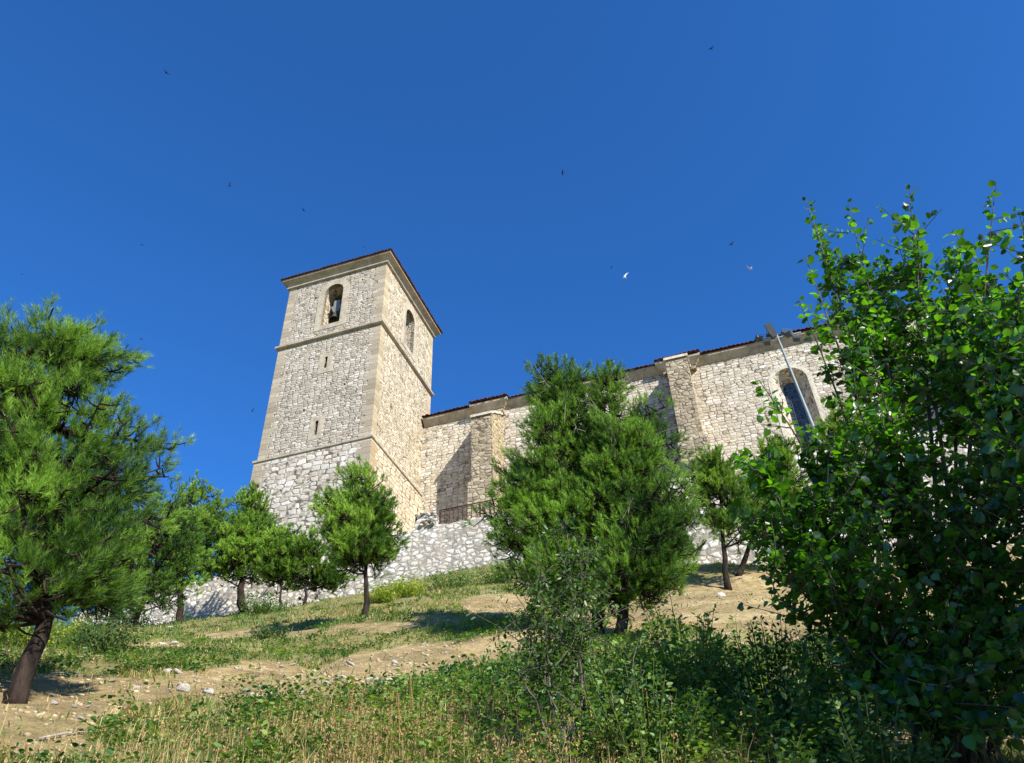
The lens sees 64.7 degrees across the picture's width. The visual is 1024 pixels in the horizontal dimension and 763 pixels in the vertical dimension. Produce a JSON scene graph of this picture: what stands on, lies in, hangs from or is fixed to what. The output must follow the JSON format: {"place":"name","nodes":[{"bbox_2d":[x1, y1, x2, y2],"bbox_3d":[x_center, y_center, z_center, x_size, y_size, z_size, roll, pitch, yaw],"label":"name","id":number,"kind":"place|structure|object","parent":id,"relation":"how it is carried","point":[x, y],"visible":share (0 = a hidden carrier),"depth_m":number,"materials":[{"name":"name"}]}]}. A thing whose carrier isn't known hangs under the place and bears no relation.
{"place":"outdoors","nodes":[
{"label":"outdoors","id":0,"kind":"place"},
{"bbox_2d":[0,545,1023,762],"bbox_3d":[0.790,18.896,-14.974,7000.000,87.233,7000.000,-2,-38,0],"label":"ground","id":1,"kind":"structure","parent":0,"point":[42,690],"depth_m":14.28,"materials":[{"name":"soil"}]},
{"bbox_2d":[0,598,85,647],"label":"weed bush","id":2,"kind":"object","parent":1,"relation":"on","point":[24,643],"visible":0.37,"depth_m":13.16,"materials":[{"name":"green plant"}]},
{"bbox_2d":[50,700,57,704],"bbox_3d":[-4.244,2.984,7.498,0.088,0.049,0.067,3,-38,29],"label":"stone","id":3,"kind":"object","parent":1,"relation":"on","point":[53,702],"visible":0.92,"depth_m":7.47,"materials":[{"name":"beige stone"}]},
{"bbox_2d":[12,617,99,647],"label":"weed bush","id":4,"kind":"object","parent":1,"relation":"on","point":[57,643],"visible":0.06,"depth_m":15.04,"materials":[{"name":"green plant"}]},
{"bbox_2d":[37,731,90,739],"bbox_3d":[-3.444,2.726,6.232,0.024,0.149,0.403,-23,-43,24],"label":"fallen stick","id":5,"kind":"object","parent":1,"relation":"on","point":[49,736],"visible":0.81,"depth_m":6.19,"materials":[{"name":"beige wood"}]},
{"bbox_2d":[72,612,89,625],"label":"stone pier","id":6,"kind":"structure","parent":1,"relation":"on","point":[81,618],"depth_m":49.03,"materials":[{"name":"grey stone"}]},
{"bbox_2d":[52,606,124,649],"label":"weed bush","id":7,"kind":"object","parent":1,"relation":"on","point":[73,637],"visible":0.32,"depth_m":14.30,"materials":[{"name":"green plant"}]},
{"bbox_2d":[0,291,196,703],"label":"pine tree","id":8,"kind":"object","parent":1,"relation":"on","point":[57,514],"visible":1,"depth_m":8.89,"materials":[{"name":"green plant"}]},
{"bbox_2d":[78,612,152,653],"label":"weed bush","id":9,"kind":"object","parent":1,"relation":"on","point":[107,641],"visible":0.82,"depth_m":12.71,"materials":[{"name":"green plant"}]},
{"bbox_2d":[69,470,216,626],"bbox_3d":[-15.795,6.627,32.553,7.314,7.164,5.774,-2,-38,0],"label":"pine tree","id":10,"kind":"object","parent":1,"relation":"on","point":[163,581],"visible":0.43,"depth_m":32.24,"materials":[{"name":"green plant"}]},
{"bbox_2d":[108,606,184,626],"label":"weed bush","id":11,"kind":"object","parent":1,"relation":"on","point":[141,622],"visible":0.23,"depth_m":33.65,"materials":[{"name":"green plant"}]},
{"bbox_2d":[174,668,182,673],"bbox_3d":[-4.330,3.781,10.514,0.107,0.061,0.150,-8,-54,44],"label":"stone","id":12,"kind":"object","parent":1,"relation":"on","point":[177,672],"visible":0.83,"depth_m":10.48,"materials":[{"name":"grey stone"}]},
{"bbox_2d":[176,683,190,691],"bbox_3d":[-3.563,3.335,8.760,0.160,0.104,0.141,5,-39,-10],"label":"stone","id":13,"kind":"object","parent":1,"relation":"on","point":[183,686],"visible":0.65,"depth_m":8.72,"materials":[{"name":"grey stone"}]},
{"bbox_2d":[140,470,238,621],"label":"pine tree","id":14,"kind":"object","parent":1,"relation":"on","point":[209,518],"visible":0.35,"depth_m":40.77,"materials":[{"name":"green plant"}]},
{"bbox_2d":[203,688,214,693],"bbox_3d":[-3.312,3.397,8.847,0.107,0.078,0.138,-3,-10,45],"label":"stone","id":15,"kind":"object","parent":1,"relation":"on","point":[210,690],"visible":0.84,"depth_m":8.82,"materials":[{"name":"beige stone"}]},
{"bbox_2d":[195,480,289,613],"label":"pine tree","id":16,"kind":"object","parent":1,"relation":"on","point":[236,543],"visible":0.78,"depth_m":40.60,"materials":[{"name":"green plant"}]},
{"bbox_2d":[240,591,289,613],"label":"weed bush","id":17,"kind":"object","parent":1,"relation":"on","point":[254,607],"visible":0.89,"depth_m":33.77,"materials":[{"name":"green plant"}]},
{"bbox_2d":[249,622,291,639],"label":"weed bush","id":18,"kind":"object","parent":1,"relation":"on","point":[264,632],"visible":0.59,"depth_m":18.56,"materials":[{"name":"green plant"}]},
{"bbox_2d":[252,521,312,608],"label":"pine tree","id":19,"kind":"object","parent":1,"relation":"on","point":[267,550],"visible":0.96,"depth_m":37.08,"materials":[{"name":"green plant"}]},
{"bbox_2d":[275,524,361,604],"bbox_3d":[-9.261,8.761,37.675,4.133,3.882,2.809,14,-41,-19],"label":"pine tree","id":20,"kind":"object","parent":1,"relation":"on","point":[316,577],"visible":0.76,"depth_m":37.29,"materials":[{"name":"green plant"}]},
{"bbox_2d":[345,680,353,759],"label":"dry stalk","id":21,"kind":"object","parent":1,"relation":"on","point":[350,712],"visible":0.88,"depth_m":5.37,"materials":[{"name":"plant"}]},
{"bbox_2d":[308,454,411,616],"bbox_3d":[-4.126,4.043,21.839,2.667,5.170,2.787,-23,-43,24],"label":"pine tree","id":22,"kind":"object","parent":1,"relation":"on","point":[354,530],"visible":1,"depth_m":21.55,"materials":[{"name":"green plant"}]},
{"bbox_2d":[365,677,378,681],"bbox_3d":[-1.854,3.963,10.717,0.212,0.103,0.258,-22,-21,13],"label":"stone","id":23,"kind":"object","parent":1,"relation":"on","point":[369,678],"visible":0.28,"depth_m":10.64,"materials":[{"name":"grey stone"}]},
{"bbox_2d":[360,579,401,602],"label":"weed bush","id":24,"kind":"object","parent":1,"relation":"on","point":[384,596],"visible":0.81,"depth_m":25.86,"materials":[{"name":"green plant"}]},
{"bbox_2d":[387,690,394,734],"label":"dry stalk","id":25,"kind":"object","parent":1,"relation":"on","point":[389,719],"visible":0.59,"depth_m":5.57,"materials":[{"name":"plant"}]},
{"bbox_2d":[397,693,399,733],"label":"dry stalk","id":26,"kind":"object","parent":1,"relation":"on","point":[398,717],"visible":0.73,"depth_m":5.64,"materials":[{"name":"plant"}]},
{"bbox_2d":[343,664,469,704],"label":"shrub","id":27,"kind":"object","parent":1,"relation":"on","point":[394,678],"visible":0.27,"depth_m":7.18,"materials":[{"name":"green plant"}]},
{"bbox_2d":[388,572,429,598],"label":"weed bush","id":28,"kind":"object","parent":1,"relation":"on","point":[405,590],"visible":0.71,"depth_m":28.19,"materials":[{"name":"green plant"}]},
{"bbox_2d":[409,676,415,740],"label":"dry stalk","id":29,"kind":"object","parent":1,"relation":"on","point":[412,703],"visible":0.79,"depth_m":5.99,"materials":[{"name":"plant"}]},
{"bbox_2d":[446,690,452,745],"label":"dry stalk","id":30,"kind":"object","parent":1,"relation":"on","point":[450,710],"visible":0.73,"depth_m":5.74,"materials":[{"name":"plant"}]},
{"bbox_2d":[420,564,484,588],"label":"weed bush","id":31,"kind":"object","parent":1,"relation":"on","point":[451,576],"visible":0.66,"depth_m":30.60,"materials":[{"name":"green plant"}]},
{"bbox_2d":[465,682,468,735],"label":"dry stalk","id":32,"kind":"object","parent":1,"relation":"on","point":[467,712],"visible":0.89,"depth_m":5.84,"materials":[{"name":"plant"}]},
{"bbox_2d":[426,649,522,693],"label":"shrub","id":33,"kind":"object","parent":1,"relation":"on","point":[443,671],"visible":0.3,"depth_m":7.94,"materials":[{"name":"green plant"}]},
{"bbox_2d":[488,677,493,719],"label":"dry stalk","id":34,"kind":"object","parent":1,"relation":"on","point":[491,696],"visible":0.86,"depth_m":6.09,"materials":[{"name":"plant"}]},
{"bbox_2d":[471,557,519,583],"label":"weed bush","id":35,"kind":"object","parent":1,"relation":"on","point":[488,578],"visible":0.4,"depth_m":30.76,"materials":[{"name":"green plant"}]},
{"bbox_2d":[0,581,1004,762],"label":"weeds","id":36,"kind":"object","parent":1,"relation":"on","point":[706,746],"visible":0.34,"depth_m":5.86,"materials":[{"name":"green plant"}]},
{"bbox_2d":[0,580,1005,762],"bbox_3d":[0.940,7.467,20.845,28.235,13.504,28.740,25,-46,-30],"label":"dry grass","id":37,"kind":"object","parent":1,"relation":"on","point":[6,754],"visible":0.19,"depth_m":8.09,"materials":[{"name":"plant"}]},
{"bbox_2d":[0,642,1022,762],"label":"dry grass","id":38,"kind":"structure","parent":1,"relation":"on","point":[349,746],"depth_m":5.46,"materials":[{"name":"plant"}]},
{"bbox_2d":[0,561,1023,762],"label":"grass","id":39,"kind":"structure","parent":1,"relation":"on","point":[217,650],"depth_m":11.93,"materials":[{"name":"green plant"}]},
{"bbox_2d":[470,638,579,687],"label":"shrub","id":40,"kind":"object","parent":1,"relation":"on","point":[512,668],"visible":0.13,"depth_m":8.36,"materials":[{"name":"green plant"}]},
{"bbox_2d":[461,350,623,633],"bbox_3d":[0.799,1.968,17.359,3.827,7.402,2.910,-2,-38,0],"label":"pine tree","id":41,"kind":"object","parent":1,"relation":"on","point":[529,494],"visible":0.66,"depth_m":16.89,"materials":[{"name":"green plant"}]},
{"bbox_2d":[466,504,644,762],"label":"young tree","id":42,"kind":"object","parent":1,"relation":"on","point":[545,651],"visible":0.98,"depth_m":5.60,"materials":[{"name":"green plant"}]},
{"bbox_2d":[89,431,1023,626],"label":"retaining wall","id":43,"kind":"structure","parent":1,"relation":"on","point":[437,546],"depth_m":42.51,"materials":[{"name":"stone"}]},
{"bbox_2d":[439,498,497,524],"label":"railing","id":44,"kind":"object","parent":43,"relation":"on","point":[471,504],"visible":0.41,"depth_m":43.49,"materials":[{"name":"metal"}]},
{"bbox_2d":[516,639,677,713],"bbox_3d":[0.654,2.437,6.441,1.260,0.623,1.297,23,-45,-29],"label":"shrub","id":45,"kind":"object","parent":1,"relation":"on","point":[606,663],"visible":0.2,"depth_m":6.17,"materials":[{"name":"green plant"}]},
{"bbox_2d":[554,634,655,689],"bbox_3d":[0.987,2.977,8.258,1.221,0.649,1.091,-2,-38,0],"label":"shrub","id":46,"kind":"object","parent":1,"relation":"on","point":[605,653],"visible":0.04,"depth_m":8.09,"materials":[{"name":"green plant"}]},
{"bbox_2d":[541,358,719,638],"bbox_3d":[2.051,2.056,16.367,3.529,6.736,3.008,-27,-45,28],"label":"pine tree","id":47,"kind":"object","parent":1,"relation":"on","point":[648,522],"visible":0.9,"depth_m":15.52,"materials":[{"name":"green plant"}]},
{"bbox_2d":[562,653,714,762],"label":"shrub","id":48,"kind":"object","parent":1,"relation":"on","point":[631,717],"visible":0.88,"depth_m":4.89,"materials":[{"name":"green plant"}]},
{"bbox_2d":[610,629,729,692],"bbox_3d":[1.528,2.771,7.776,1.082,0.766,1.155,6,-39,-11],"label":"shrub","id":49,"kind":"object","parent":1,"relation":"on","point":[663,644],"visible":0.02,"depth_m":7.72,"materials":[{"name":"green plant"}]},
{"bbox_2d":[609,584,764,724],"bbox_3d":[1.348,2.146,6.112,1.100,1.061,1.038,22,-45,-28],"label":"shrub","id":50,"kind":"object","parent":1,"relation":"on","point":[681,684],"visible":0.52,"depth_m":5.97,"materials":[{"name":"green plant"}]},
{"bbox_2d":[717,592,725,597],"bbox_3d":[6.290,6.462,24.331,0.276,0.195,0.222,4,-39,-8],"label":"stone","id":51,"kind":"object","parent":1,"relation":"on","point":[720,594],"visible":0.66,"depth_m":24.26,"materials":[{"name":"grey stone"}]},
{"bbox_2d":[676,443,771,589],"bbox_3d":[8.302,5.005,31.224,2.881,6.505,3.171,27,-47,-32],"label":"pine tree","id":52,"kind":"object","parent":1,"relation":"on","point":[720,484],"visible":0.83,"depth_m":31.25,"materials":[{"name":"green plant"}]},
{"bbox_2d":[704,615,774,705],"bbox_3d":[2.148,2.766,7.851,0.877,0.949,0.911,-2,-38,0],"label":"shrub","id":53,"kind":"object","parent":1,"relation":"on","point":[745,649],"visible":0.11,"depth_m":7.79,"materials":[{"name":"green plant"}]},
{"bbox_2d":[680,612,836,733],"bbox_3d":[1.872,2.276,6.196,1.193,0.948,1.080,-2,-38,0],"label":"shrub","id":54,"kind":"object","parent":1,"relation":"on","point":[778,682],"visible":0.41,"depth_m":6.09,"materials":[{"name":"green plant"}]},
{"bbox_2d":[729,430,816,576],"bbox_3d":[10.743,4.869,33.014,4.452,6.293,3.474,-2,-38,0],"label":"pine tree","id":55,"kind":"object","parent":1,"relation":"on","point":[786,451],"visible":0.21,"depth_m":33.01,"materials":[{"name":"green plant"}]},
{"bbox_2d":[711,663,882,762],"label":"shrub","id":56,"kind":"object","parent":1,"relation":"on","point":[806,713],"visible":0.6,"depth_m":5.21,"materials":[{"name":"green plant"}]},
{"bbox_2d":[757,623,886,737],"bbox_3d":[2.492,2.381,6.426,1.146,0.972,1.136,-2,-38,0],"label":"shrub","id":57,"kind":"object","parent":1,"relation":"on","point":[811,667],"visible":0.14,"depth_m":6.23,"materials":[{"name":"green plant"}]},
{"bbox_2d":[806,393,886,520],"bbox_3d":[13.790,3.980,32.083,3.897,8.058,3.800,-2,-38,0],"label":"pine tree","id":58,"kind":"object","parent":1,"relation":"on","point":[832,423],"visible":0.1,"depth_m":32.90,"materials":[{"name":"green plant"}]},
{"bbox_2d":[762,689,961,762],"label":"shrub","id":59,"kind":"object","parent":1,"relation":"on","point":[882,754],"visible":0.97,"depth_m":4.38,"materials":[{"name":"green plant"}]},
{"bbox_2d":[726,180,1023,762],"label":"poplar tree","id":60,"kind":"object","parent":1,"relation":"on","point":[981,405],"visible":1,"depth_m":5.47,"materials":[{"name":"green plant"}]},
{"bbox_2d":[830,608,993,725],"bbox_3d":[3.306,2.365,6.813,1.530,1.095,1.439,22,-44,-27],"label":"shrub","id":61,"kind":"object","parent":1,"relation":"on","point":[857,699],"visible":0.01,"depth_m":6.62,"materials":[{"name":"green plant"}]},
{"bbox_2d":[906,595,1023,733],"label":"shrub","id":62,"kind":"object","parent":1,"relation":"on","point":[994,690],"visible":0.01,"depth_m":5.85,"materials":[{"name":"green plant"}]},
{"bbox_2d":[0,0,1023,629],"label":"sky","id":63,"kind":"structure","parent":0,"point":[442,135],"materials":[{"name":"blue"}]},
{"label":"terrace","id":64,"kind":"structure","parent":0,"visible":0},
{"bbox_2d":[248,248,442,544],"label":"bell tower","id":65,"kind":"structure","parent":64,"relation":"on","point":[351,383],"depth_m":54.68,"materials":[{"name":"stone"}]},
{"bbox_2d":[327,300,341,322],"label":"church bell","id":66,"kind":"object","parent":65,"relation":"hanging from","point":[336,309],"visible":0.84,"depth_m":58.87,"materials":[{"name":"grey metal"}]},
{"bbox_2d":[420,299,971,523],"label":"church nave","id":67,"kind":"structure","parent":64,"relation":"on","point":[713,393],"depth_m":52.80,"materials":[{"name":"stone"}]},
{"bbox_2d":[783,383,816,451],"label":"window","id":68,"kind":"structure","parent":67,"relation":"in","point":[798,413],"depth_m":51.04,"materials":[{"name":"blue glass"}]},
{"bbox_2d":[755,322,821,442],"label":"floodlight mast","id":69,"kind":"object","parent":64,"relation":"on","point":[772,332],"visible":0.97,"depth_m":45.16,"materials":[{"name":"metal"}]}
]}

